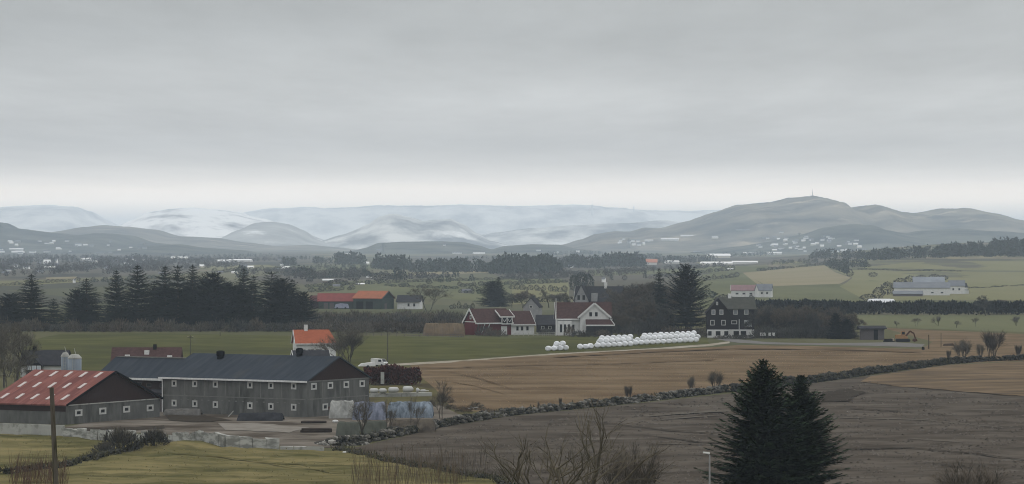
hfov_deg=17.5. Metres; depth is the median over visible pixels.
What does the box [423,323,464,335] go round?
straw mound
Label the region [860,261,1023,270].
meadow
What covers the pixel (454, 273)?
pointed tree
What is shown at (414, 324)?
bush
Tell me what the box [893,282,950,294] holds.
grey roofed farm barn
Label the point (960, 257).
meadow
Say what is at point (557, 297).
bare tree
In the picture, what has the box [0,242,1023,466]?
ground
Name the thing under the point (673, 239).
hall
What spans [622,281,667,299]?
bare tree
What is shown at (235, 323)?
bush
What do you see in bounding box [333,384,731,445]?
stone wall
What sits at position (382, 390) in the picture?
wrapped bale
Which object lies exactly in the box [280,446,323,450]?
block wall
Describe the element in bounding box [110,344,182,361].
brown roofed house
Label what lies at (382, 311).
meadow
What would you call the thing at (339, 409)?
tarped heap
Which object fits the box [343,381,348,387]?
window
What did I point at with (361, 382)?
window
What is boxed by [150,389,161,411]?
lean to shed
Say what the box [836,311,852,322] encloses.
bare tree
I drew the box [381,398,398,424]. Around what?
bare tree
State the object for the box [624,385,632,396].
bare bush
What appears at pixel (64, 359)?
feed silo
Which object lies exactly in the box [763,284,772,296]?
white house
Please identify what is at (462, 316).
bush
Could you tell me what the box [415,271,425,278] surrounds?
bare round tree
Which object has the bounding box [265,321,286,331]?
bush
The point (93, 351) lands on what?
pasture
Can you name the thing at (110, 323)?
bush
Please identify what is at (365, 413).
bare tree
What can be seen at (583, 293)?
grey roofed house
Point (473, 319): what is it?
red gabled barn
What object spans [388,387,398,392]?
wrapped bale
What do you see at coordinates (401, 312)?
bush
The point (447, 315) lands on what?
bush
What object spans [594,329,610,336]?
bush
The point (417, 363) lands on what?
farm track
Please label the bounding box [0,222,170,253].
hill
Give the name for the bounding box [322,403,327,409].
window
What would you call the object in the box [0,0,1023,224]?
sky
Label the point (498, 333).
bush
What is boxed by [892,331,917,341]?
excavator
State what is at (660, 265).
heath
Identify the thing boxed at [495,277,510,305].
spruce tree
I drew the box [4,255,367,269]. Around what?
woodland
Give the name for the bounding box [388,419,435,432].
earth mound
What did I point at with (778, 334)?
bush
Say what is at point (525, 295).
bare tree
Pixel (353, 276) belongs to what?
bare round tree
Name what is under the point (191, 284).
spruce tree
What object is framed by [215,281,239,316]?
fir tree
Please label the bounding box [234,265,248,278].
round tree
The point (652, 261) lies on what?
house
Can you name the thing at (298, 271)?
round tree
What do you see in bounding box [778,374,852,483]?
front spruce
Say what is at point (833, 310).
bare tree
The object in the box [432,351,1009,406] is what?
straw stubs
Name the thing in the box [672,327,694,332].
bush
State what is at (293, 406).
window
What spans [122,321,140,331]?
bush
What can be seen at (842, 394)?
mud patch
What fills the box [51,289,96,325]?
fir tree
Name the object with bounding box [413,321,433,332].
bush
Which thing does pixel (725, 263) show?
house
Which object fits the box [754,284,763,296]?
white house
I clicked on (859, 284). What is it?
meadow
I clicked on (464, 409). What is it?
bush
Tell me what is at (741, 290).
pink roofed barn
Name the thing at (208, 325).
bush
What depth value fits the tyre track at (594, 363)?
759.23 m
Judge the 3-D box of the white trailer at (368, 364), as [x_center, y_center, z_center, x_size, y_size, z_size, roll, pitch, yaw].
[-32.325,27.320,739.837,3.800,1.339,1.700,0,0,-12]
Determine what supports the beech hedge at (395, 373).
on the rough bank at (424, 384)
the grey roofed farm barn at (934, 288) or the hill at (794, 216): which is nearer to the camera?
the grey roofed farm barn at (934, 288)
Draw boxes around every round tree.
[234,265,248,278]
[290,267,310,275]
[304,268,314,281]
[328,279,348,285]
[345,273,360,279]
[369,272,392,280]
[398,270,407,279]
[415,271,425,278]
[426,273,438,278]
[697,290,717,297]
[859,294,875,299]
[871,287,884,298]
[880,281,893,294]
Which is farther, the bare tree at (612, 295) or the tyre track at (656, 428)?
the bare tree at (612, 295)
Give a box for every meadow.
[0,279,78,285]
[46,277,75,279]
[198,265,279,270]
[290,264,374,270]
[307,278,562,300]
[310,309,461,317]
[410,271,487,274]
[512,282,568,304]
[585,266,767,275]
[696,278,1013,311]
[702,273,756,286]
[773,261,800,264]
[773,280,873,300]
[837,270,1023,299]
[849,315,1023,331]
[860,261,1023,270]
[942,255,1006,258]
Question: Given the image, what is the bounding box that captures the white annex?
[511,311,535,334]
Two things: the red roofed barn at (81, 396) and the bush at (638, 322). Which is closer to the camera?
the red roofed barn at (81, 396)
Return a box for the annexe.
[290,350,330,355]
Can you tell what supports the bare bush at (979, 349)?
on the stubble field at (518, 381)
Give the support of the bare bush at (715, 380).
on the stubble field at (518, 381)
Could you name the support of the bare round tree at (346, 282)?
on the ground at (54, 291)
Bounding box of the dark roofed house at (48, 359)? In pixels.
[20,346,70,376]
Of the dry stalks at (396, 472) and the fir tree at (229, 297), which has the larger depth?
the fir tree at (229, 297)
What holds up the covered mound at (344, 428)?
on the farmyard
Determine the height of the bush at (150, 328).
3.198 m
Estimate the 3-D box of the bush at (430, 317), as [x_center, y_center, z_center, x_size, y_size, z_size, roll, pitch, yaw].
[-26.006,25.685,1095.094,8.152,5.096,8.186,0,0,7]
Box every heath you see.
[0,253,326,279]
[244,272,381,284]
[410,256,726,271]
[494,271,708,281]
[721,255,856,264]
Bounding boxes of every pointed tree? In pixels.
[390,267,402,278]
[452,268,459,277]
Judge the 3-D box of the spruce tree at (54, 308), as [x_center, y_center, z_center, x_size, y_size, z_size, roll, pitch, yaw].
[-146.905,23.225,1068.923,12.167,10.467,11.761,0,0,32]
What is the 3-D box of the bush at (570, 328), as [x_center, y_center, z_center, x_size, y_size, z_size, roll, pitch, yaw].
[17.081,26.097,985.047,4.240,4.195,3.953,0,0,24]
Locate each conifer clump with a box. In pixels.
[569,274,579,290]
[574,272,588,285]
[582,273,594,285]
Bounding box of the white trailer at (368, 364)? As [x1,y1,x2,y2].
[358,362,374,367]
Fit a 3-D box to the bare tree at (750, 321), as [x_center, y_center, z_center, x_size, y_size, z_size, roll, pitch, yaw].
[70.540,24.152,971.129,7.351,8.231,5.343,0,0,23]
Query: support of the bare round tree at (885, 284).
on the ground at (54, 291)
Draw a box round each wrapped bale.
[370,388,378,392]
[379,388,386,392]
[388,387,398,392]
[403,386,412,392]
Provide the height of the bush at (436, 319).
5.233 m
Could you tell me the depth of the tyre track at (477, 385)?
640.77 m
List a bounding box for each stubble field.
[410,328,1023,411]
[744,265,850,285]
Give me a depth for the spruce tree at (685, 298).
1007.69 m
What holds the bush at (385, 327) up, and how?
on the ground at (54, 291)
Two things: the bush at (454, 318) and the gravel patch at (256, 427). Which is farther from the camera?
the bush at (454, 318)
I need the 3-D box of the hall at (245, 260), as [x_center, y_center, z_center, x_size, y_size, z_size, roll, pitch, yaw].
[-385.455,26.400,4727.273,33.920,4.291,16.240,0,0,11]
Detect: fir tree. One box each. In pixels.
[0,293,25,326]
[0,302,18,323]
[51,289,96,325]
[182,271,246,330]
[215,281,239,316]
[258,278,308,329]
[290,291,320,326]
[472,280,510,306]
[824,313,844,338]
[834,319,859,338]
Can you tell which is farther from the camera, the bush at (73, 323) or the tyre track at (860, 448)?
the bush at (73, 323)
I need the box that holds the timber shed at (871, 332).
[857,326,886,339]
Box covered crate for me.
[883,339,894,341]
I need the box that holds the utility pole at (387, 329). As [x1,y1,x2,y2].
[384,327,390,361]
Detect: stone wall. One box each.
[0,436,167,473]
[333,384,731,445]
[729,354,1023,391]
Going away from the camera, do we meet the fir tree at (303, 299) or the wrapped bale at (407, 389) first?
the wrapped bale at (407, 389)
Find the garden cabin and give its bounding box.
[535,315,555,331]
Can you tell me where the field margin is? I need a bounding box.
[557,348,921,356]
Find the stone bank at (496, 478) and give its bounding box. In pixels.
[330,444,512,483]
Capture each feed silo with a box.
[61,348,69,369]
[68,349,81,369]
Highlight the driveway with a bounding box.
[718,338,923,346]
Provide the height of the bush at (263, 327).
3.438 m
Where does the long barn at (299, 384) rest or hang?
on the farmyard
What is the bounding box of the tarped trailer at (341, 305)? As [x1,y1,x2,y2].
[335,303,348,308]
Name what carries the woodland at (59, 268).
on the ground at (54, 291)
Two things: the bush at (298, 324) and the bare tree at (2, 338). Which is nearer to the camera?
the bare tree at (2, 338)
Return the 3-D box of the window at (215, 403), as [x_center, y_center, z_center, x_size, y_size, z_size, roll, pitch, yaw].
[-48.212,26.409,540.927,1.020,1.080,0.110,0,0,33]
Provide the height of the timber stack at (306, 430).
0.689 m
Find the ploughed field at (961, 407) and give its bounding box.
[352,361,1023,483]
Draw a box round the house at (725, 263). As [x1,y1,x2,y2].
[700,262,732,264]
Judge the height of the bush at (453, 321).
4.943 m
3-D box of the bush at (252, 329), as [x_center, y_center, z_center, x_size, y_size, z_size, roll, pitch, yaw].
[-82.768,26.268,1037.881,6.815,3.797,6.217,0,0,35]
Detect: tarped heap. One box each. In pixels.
[329,400,353,417]
[352,401,386,419]
[387,401,433,417]
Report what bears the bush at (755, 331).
on the ground at (54, 291)
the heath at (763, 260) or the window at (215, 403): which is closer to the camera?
the window at (215, 403)
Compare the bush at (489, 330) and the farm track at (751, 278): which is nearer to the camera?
the bush at (489, 330)
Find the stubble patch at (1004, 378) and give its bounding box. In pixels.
[860,362,1023,395]
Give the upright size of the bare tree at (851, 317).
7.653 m
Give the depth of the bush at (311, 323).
1035.01 m
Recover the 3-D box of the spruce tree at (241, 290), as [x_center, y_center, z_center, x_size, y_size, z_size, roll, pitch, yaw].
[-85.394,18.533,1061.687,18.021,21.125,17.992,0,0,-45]
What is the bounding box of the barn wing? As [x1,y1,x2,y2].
[101,356,185,389]
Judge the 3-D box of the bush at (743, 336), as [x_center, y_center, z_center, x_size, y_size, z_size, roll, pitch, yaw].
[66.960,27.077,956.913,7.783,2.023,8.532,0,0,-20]
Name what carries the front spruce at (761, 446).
on the ground at (54, 291)
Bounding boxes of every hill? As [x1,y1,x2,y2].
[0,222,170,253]
[52,225,357,250]
[97,244,258,254]
[222,222,328,246]
[344,241,606,253]
[563,196,1023,251]
[690,224,1023,253]
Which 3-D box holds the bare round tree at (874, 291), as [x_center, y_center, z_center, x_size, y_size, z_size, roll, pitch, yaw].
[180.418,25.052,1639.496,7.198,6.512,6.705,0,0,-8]
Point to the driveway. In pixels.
(896, 344)
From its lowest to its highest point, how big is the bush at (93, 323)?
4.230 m
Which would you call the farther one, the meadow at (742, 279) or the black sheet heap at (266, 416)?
the meadow at (742, 279)
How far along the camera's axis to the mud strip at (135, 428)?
497.72 m
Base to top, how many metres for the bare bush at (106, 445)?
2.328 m
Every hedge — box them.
[363,363,422,384]
[755,298,1023,314]
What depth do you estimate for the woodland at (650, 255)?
6472.01 m
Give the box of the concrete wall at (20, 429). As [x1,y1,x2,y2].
[0,423,64,435]
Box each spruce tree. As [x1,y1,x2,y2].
[2,273,59,330]
[46,298,65,328]
[55,278,114,330]
[98,270,128,326]
[106,265,165,330]
[145,281,163,315]
[149,266,188,327]
[153,265,199,330]
[173,264,214,324]
[219,268,265,328]
[233,275,274,330]
[246,271,297,322]
[285,279,311,321]
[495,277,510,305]
[648,269,671,321]
[650,263,718,333]
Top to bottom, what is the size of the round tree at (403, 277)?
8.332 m
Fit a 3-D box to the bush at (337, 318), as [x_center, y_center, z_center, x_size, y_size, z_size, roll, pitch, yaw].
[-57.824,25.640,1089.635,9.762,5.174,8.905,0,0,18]
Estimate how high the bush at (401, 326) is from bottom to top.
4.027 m
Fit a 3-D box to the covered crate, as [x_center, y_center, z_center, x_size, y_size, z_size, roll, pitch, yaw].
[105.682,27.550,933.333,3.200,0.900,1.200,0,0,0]
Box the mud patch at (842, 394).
[821,389,864,401]
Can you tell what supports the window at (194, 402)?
in the long barn at (299, 384)
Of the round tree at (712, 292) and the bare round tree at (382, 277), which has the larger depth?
the bare round tree at (382, 277)
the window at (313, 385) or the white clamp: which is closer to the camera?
the window at (313, 385)
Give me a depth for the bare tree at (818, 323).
967.06 m
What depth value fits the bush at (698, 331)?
974.41 m
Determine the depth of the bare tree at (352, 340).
769.67 m
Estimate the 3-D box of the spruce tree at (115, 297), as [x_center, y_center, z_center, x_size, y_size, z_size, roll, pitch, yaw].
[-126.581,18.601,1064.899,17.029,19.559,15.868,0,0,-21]
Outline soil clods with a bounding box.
[377,381,1023,483]
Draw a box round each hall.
[9,248,23,250]
[229,259,252,261]
[661,238,678,240]
[664,260,679,262]
[732,261,757,263]
[767,252,781,254]
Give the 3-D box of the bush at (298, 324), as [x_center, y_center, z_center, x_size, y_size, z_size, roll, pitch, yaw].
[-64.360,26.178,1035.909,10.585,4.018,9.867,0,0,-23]
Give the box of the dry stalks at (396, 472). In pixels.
[351,438,464,483]
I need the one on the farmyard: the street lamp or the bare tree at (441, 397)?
the bare tree at (441, 397)
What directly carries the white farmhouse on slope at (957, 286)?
on the ground at (54, 291)
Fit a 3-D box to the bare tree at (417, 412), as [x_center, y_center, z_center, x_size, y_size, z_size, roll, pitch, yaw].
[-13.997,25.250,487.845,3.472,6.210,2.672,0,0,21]
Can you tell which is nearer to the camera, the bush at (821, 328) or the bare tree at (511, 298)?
the bush at (821, 328)
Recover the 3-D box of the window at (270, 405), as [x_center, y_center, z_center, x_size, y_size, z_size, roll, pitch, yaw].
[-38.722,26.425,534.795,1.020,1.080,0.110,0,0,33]
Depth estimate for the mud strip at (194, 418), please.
525.92 m
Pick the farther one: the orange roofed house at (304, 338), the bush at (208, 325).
the bush at (208, 325)
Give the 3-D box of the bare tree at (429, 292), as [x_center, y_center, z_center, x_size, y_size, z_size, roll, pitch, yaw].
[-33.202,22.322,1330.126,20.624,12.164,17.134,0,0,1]
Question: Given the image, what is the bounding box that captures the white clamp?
[868,299,894,302]
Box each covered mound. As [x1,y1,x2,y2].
[336,421,362,436]
[363,420,386,433]
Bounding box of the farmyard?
[65,404,457,447]
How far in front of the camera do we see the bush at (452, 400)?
577.62 m
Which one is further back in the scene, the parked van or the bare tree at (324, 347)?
the bare tree at (324, 347)
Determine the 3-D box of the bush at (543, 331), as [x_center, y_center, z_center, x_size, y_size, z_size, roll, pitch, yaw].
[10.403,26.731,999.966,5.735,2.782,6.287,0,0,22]
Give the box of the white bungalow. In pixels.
[396,295,423,308]
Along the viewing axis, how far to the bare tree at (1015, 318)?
1108.65 m
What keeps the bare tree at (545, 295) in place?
on the ground at (54, 291)
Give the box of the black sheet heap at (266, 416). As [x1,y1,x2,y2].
[237,412,284,420]
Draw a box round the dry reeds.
[8,448,70,483]
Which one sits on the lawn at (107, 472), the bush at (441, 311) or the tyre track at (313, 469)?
the tyre track at (313, 469)
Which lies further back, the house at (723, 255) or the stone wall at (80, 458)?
the house at (723, 255)
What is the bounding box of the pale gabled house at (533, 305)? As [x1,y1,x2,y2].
[522,297,542,325]
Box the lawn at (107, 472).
[0,434,496,483]
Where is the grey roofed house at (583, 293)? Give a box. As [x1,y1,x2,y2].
[573,282,623,301]
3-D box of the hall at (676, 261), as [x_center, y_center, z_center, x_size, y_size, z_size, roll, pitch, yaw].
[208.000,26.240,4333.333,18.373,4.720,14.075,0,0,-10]
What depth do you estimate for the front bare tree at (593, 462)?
230.44 m
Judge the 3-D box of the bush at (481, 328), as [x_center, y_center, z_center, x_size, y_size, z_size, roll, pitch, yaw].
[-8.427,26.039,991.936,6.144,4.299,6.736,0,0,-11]
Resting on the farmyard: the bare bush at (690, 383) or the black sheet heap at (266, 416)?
the black sheet heap at (266, 416)
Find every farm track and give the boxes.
[388,341,729,365]
[744,273,760,283]
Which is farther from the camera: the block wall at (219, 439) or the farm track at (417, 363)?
the farm track at (417, 363)
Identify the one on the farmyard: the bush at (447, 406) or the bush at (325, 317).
the bush at (447, 406)
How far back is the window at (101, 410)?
518.62 m
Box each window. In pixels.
[75,409,81,415]
[99,407,105,414]
[123,406,129,412]
[147,404,153,410]
[172,380,176,386]
[172,400,176,405]
[192,380,197,386]
[192,400,197,406]
[213,381,217,387]
[213,401,217,407]
[247,382,252,387]
[247,402,252,408]
[268,382,273,388]
[268,403,273,409]
[291,383,295,388]
[291,404,295,410]
[311,383,316,389]
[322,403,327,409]
[328,382,332,388]
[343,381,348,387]
[359,380,364,386]
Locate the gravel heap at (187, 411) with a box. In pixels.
[163,408,202,414]
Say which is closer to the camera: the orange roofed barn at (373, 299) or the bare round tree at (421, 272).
the orange roofed barn at (373, 299)
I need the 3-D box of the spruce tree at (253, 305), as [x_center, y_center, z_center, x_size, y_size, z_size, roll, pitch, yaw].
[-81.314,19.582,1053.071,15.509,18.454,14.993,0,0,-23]
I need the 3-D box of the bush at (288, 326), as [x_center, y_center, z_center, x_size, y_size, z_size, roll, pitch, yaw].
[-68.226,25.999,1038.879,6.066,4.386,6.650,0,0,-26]
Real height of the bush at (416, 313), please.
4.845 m
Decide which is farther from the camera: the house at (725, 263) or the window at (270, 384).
the house at (725, 263)
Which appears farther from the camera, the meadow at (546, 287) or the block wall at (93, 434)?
the meadow at (546, 287)
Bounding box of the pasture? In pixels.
[19,333,708,377]
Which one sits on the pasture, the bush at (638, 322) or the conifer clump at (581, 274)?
the bush at (638, 322)
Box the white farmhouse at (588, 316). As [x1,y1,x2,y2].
[554,302,614,334]
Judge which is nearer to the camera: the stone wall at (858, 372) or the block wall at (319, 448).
the block wall at (319, 448)
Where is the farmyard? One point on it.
(296, 438)
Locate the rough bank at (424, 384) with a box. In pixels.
[361,366,516,423]
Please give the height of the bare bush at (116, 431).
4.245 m
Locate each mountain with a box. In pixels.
[0,205,118,231]
[119,208,323,240]
[244,204,719,239]
[322,214,510,248]
[482,220,679,245]
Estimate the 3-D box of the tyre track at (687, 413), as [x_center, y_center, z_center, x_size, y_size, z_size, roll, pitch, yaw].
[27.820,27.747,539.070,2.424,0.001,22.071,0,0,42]
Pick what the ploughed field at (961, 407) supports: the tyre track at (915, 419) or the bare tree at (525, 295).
the tyre track at (915, 419)
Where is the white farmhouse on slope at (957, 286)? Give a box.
[948,280,964,293]
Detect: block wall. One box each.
[63,428,165,439]
[168,430,278,448]
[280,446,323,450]
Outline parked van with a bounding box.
[371,358,387,365]
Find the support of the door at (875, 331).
in the timber shed at (871, 332)
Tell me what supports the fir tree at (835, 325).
on the ground at (54, 291)
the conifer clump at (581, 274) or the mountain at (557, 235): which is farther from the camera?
the mountain at (557, 235)
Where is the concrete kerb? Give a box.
[369,392,431,396]
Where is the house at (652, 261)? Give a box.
[646,259,656,264]
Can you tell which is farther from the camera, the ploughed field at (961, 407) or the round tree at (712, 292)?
the round tree at (712, 292)
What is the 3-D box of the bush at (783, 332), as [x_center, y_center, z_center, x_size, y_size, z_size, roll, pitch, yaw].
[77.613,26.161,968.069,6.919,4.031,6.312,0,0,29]
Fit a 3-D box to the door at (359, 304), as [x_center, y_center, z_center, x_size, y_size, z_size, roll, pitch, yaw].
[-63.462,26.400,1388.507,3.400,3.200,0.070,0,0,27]
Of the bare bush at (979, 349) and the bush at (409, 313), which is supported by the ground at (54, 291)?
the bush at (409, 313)
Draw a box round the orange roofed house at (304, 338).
[291,325,336,355]
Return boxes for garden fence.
[518,333,548,335]
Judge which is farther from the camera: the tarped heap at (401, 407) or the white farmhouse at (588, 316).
the white farmhouse at (588, 316)
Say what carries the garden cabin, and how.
on the ground at (54, 291)
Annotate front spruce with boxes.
[694,359,827,483]
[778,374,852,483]
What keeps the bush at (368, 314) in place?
on the ground at (54, 291)
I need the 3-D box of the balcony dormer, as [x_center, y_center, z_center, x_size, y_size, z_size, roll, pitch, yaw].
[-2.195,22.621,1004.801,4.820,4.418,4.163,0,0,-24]
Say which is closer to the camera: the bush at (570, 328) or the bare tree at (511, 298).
the bush at (570, 328)
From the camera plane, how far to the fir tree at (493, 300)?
1438.25 m
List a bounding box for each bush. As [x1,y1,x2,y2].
[10,321,30,330]
[20,318,31,330]
[28,317,42,331]
[33,321,54,330]
[49,323,65,331]
[61,321,75,331]
[65,319,82,331]
[79,322,91,331]
[87,320,102,330]
[89,322,113,331]
[89,440,114,453]
[97,426,145,451]
[98,441,114,451]
[103,426,136,447]
[105,319,119,330]
[109,317,132,331]
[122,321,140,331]
[132,318,152,330]
[136,426,170,445]
[138,323,161,331]
[145,425,169,445]
[153,317,167,330]
[162,319,178,331]
[169,322,193,331]
[177,323,198,330]
[190,321,209,331]
[197,321,218,330]
[205,318,227,330]
[219,325,237,331]
[223,315,250,331]
[238,322,254,331]
[249,317,264,330]
[258,322,279,331]
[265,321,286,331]
[285,319,299,330]
[289,321,320,330]
[301,321,324,329]
[313,320,334,331]
[317,314,335,322]
[321,308,335,316]
[327,315,344,323]
[329,310,346,319]
[358,310,378,322]
[364,319,384,332]
[370,322,389,331]
[377,311,393,318]
[386,321,416,332]
[396,310,410,319]
[402,307,413,317]
[404,312,426,324]
[405,321,425,332]
[411,311,428,320]
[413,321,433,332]
[422,313,438,321]
[429,314,451,322]
[431,309,450,318]
[436,395,455,402]
[437,312,459,320]
[443,403,457,408]
[444,311,461,319]
[446,317,458,322]
[448,316,460,323]
[449,310,464,321]
[454,405,472,411]
[467,400,484,409]
[474,325,490,335]
[482,327,496,335]
[491,328,508,336]
[538,327,554,334]
[563,325,575,336]
[571,329,586,336]
[580,330,598,336]
[583,437,676,483]
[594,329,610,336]
[613,320,629,333]
[619,318,642,333]
[622,321,641,336]
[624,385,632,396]
[634,321,653,332]
[642,322,667,332]
[657,325,681,332]
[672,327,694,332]
[686,375,695,388]
[693,326,707,336]
[706,369,724,385]
[718,334,742,338]
[734,334,755,338]
[751,327,767,337]
[753,322,776,337]
[766,328,784,337]
[771,326,787,337]
[785,329,804,337]
[806,326,825,337]
[931,456,1010,483]
[952,339,972,360]
[975,342,986,354]
[981,330,1006,355]
[1014,344,1022,354]
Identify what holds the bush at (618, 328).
on the ground at (54, 291)
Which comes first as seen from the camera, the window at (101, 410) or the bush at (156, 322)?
the window at (101, 410)
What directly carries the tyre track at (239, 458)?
on the lawn at (107, 472)
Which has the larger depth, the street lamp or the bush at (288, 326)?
the bush at (288, 326)
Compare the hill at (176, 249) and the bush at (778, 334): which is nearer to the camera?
the bush at (778, 334)
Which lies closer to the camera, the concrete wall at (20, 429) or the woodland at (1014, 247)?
the concrete wall at (20, 429)
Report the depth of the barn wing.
557.73 m
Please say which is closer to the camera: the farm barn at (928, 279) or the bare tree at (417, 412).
the bare tree at (417, 412)
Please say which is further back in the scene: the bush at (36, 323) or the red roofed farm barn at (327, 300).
the red roofed farm barn at (327, 300)
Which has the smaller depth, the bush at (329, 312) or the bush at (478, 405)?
the bush at (478, 405)
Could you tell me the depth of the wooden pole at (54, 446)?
171.90 m
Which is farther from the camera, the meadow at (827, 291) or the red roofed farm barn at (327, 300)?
the meadow at (827, 291)
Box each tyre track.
[170,453,305,464]
[258,461,380,475]
[420,359,715,368]
[446,380,505,393]
[594,421,715,433]
[646,435,1023,459]
[648,411,722,415]
[660,414,726,419]
[840,417,1003,427]
[851,408,939,413]
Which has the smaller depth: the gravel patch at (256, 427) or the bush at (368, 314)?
the gravel patch at (256, 427)
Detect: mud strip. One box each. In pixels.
[73,425,164,430]
[166,415,227,421]
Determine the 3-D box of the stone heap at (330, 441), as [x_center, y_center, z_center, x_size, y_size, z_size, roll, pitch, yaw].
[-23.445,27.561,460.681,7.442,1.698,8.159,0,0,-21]
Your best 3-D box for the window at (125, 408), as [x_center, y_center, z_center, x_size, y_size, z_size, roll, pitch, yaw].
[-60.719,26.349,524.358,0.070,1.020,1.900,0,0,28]
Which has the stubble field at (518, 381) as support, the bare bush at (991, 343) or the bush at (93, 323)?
the bare bush at (991, 343)
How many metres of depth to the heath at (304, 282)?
2545.52 m
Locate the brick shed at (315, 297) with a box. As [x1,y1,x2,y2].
[310,295,317,308]
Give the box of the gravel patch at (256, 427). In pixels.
[218,423,307,432]
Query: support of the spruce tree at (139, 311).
on the ground at (54, 291)
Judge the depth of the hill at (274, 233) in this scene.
12216.56 m
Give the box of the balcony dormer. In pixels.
[495,309,514,323]
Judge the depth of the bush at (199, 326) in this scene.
1034.69 m
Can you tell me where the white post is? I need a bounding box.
[381,372,383,383]
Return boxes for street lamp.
[703,452,710,483]
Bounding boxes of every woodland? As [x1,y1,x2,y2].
[0,253,317,275]
[0,253,727,279]
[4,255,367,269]
[163,250,773,258]
[277,250,716,274]
[767,236,1023,273]
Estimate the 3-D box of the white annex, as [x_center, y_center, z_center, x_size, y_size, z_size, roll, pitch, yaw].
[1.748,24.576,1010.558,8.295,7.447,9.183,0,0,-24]
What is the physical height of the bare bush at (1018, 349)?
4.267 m
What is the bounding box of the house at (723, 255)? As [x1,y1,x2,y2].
[705,254,730,257]
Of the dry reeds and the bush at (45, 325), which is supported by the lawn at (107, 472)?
the dry reeds
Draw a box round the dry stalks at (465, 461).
[392,436,492,482]
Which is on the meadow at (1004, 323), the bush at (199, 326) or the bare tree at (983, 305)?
the bare tree at (983, 305)
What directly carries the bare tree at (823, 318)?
on the ground at (54, 291)
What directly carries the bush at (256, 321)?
on the ground at (54, 291)
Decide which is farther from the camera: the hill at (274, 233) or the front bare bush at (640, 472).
the hill at (274, 233)
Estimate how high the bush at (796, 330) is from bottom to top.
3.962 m
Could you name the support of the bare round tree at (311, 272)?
on the ground at (54, 291)
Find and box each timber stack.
[300,428,331,432]
[301,421,326,422]
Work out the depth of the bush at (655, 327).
1013.94 m
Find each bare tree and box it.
[0,317,35,376]
[0,321,32,387]
[0,337,18,366]
[0,351,32,386]
[11,327,40,380]
[13,353,37,374]
[308,335,347,357]
[324,323,367,362]
[345,395,373,434]
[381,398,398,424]
[406,284,452,311]
[407,395,426,425]
[428,380,453,418]
[469,396,681,483]
[507,293,516,304]
[513,291,537,306]
[539,289,552,307]
[550,292,573,301]
[600,286,624,304]
[611,313,635,334]
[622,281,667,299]
[622,283,637,291]
[652,308,675,331]
[742,312,765,332]
[754,307,777,330]
[770,307,799,337]
[804,311,823,337]
[806,308,826,325]
[814,311,839,337]
[825,306,843,315]
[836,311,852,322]
[844,313,866,328]
[930,315,941,325]
[974,295,991,315]
[1011,315,1019,325]
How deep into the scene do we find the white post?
649.95 m
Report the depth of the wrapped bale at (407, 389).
600.21 m
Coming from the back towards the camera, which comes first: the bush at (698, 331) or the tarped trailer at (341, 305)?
the tarped trailer at (341, 305)
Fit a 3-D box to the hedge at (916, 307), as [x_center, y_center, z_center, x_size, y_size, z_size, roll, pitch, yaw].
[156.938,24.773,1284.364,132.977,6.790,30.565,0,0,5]
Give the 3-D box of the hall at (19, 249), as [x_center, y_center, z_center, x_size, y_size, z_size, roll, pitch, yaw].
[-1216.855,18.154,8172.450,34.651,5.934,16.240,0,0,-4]
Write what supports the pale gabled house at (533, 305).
on the ground at (54, 291)
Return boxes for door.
[356,301,362,308]
[366,302,372,308]
[501,326,506,334]
[874,330,877,339]
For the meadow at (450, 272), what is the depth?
3034.37 m
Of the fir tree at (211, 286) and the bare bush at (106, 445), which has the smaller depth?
the bare bush at (106, 445)
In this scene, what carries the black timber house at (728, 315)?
on the ground at (54, 291)
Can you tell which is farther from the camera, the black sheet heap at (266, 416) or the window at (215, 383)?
the window at (215, 383)
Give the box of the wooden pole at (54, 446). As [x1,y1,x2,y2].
[49,387,58,483]
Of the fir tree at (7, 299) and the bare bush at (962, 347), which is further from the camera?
the fir tree at (7, 299)
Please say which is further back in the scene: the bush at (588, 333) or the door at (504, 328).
the door at (504, 328)
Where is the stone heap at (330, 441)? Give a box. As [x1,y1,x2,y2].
[314,435,368,445]
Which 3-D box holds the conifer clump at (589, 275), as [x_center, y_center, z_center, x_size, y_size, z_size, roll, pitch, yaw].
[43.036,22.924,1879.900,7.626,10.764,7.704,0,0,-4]
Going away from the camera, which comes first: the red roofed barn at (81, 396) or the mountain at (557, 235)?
the red roofed barn at (81, 396)
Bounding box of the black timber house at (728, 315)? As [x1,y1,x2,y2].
[704,294,755,337]
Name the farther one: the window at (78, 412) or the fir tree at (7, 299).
the fir tree at (7, 299)
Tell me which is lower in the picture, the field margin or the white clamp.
the field margin
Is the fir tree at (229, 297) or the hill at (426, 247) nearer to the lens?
the fir tree at (229, 297)
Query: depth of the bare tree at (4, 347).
620.74 m
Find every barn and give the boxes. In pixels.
[0,369,163,424]
[158,348,371,416]
[317,293,355,308]
[352,291,395,308]
[462,308,513,334]
[730,285,755,296]
[892,291,922,295]
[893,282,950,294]
[912,277,944,281]
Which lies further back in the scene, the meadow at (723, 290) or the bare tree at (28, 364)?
the meadow at (723, 290)
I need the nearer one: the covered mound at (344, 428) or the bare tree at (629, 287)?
the covered mound at (344, 428)

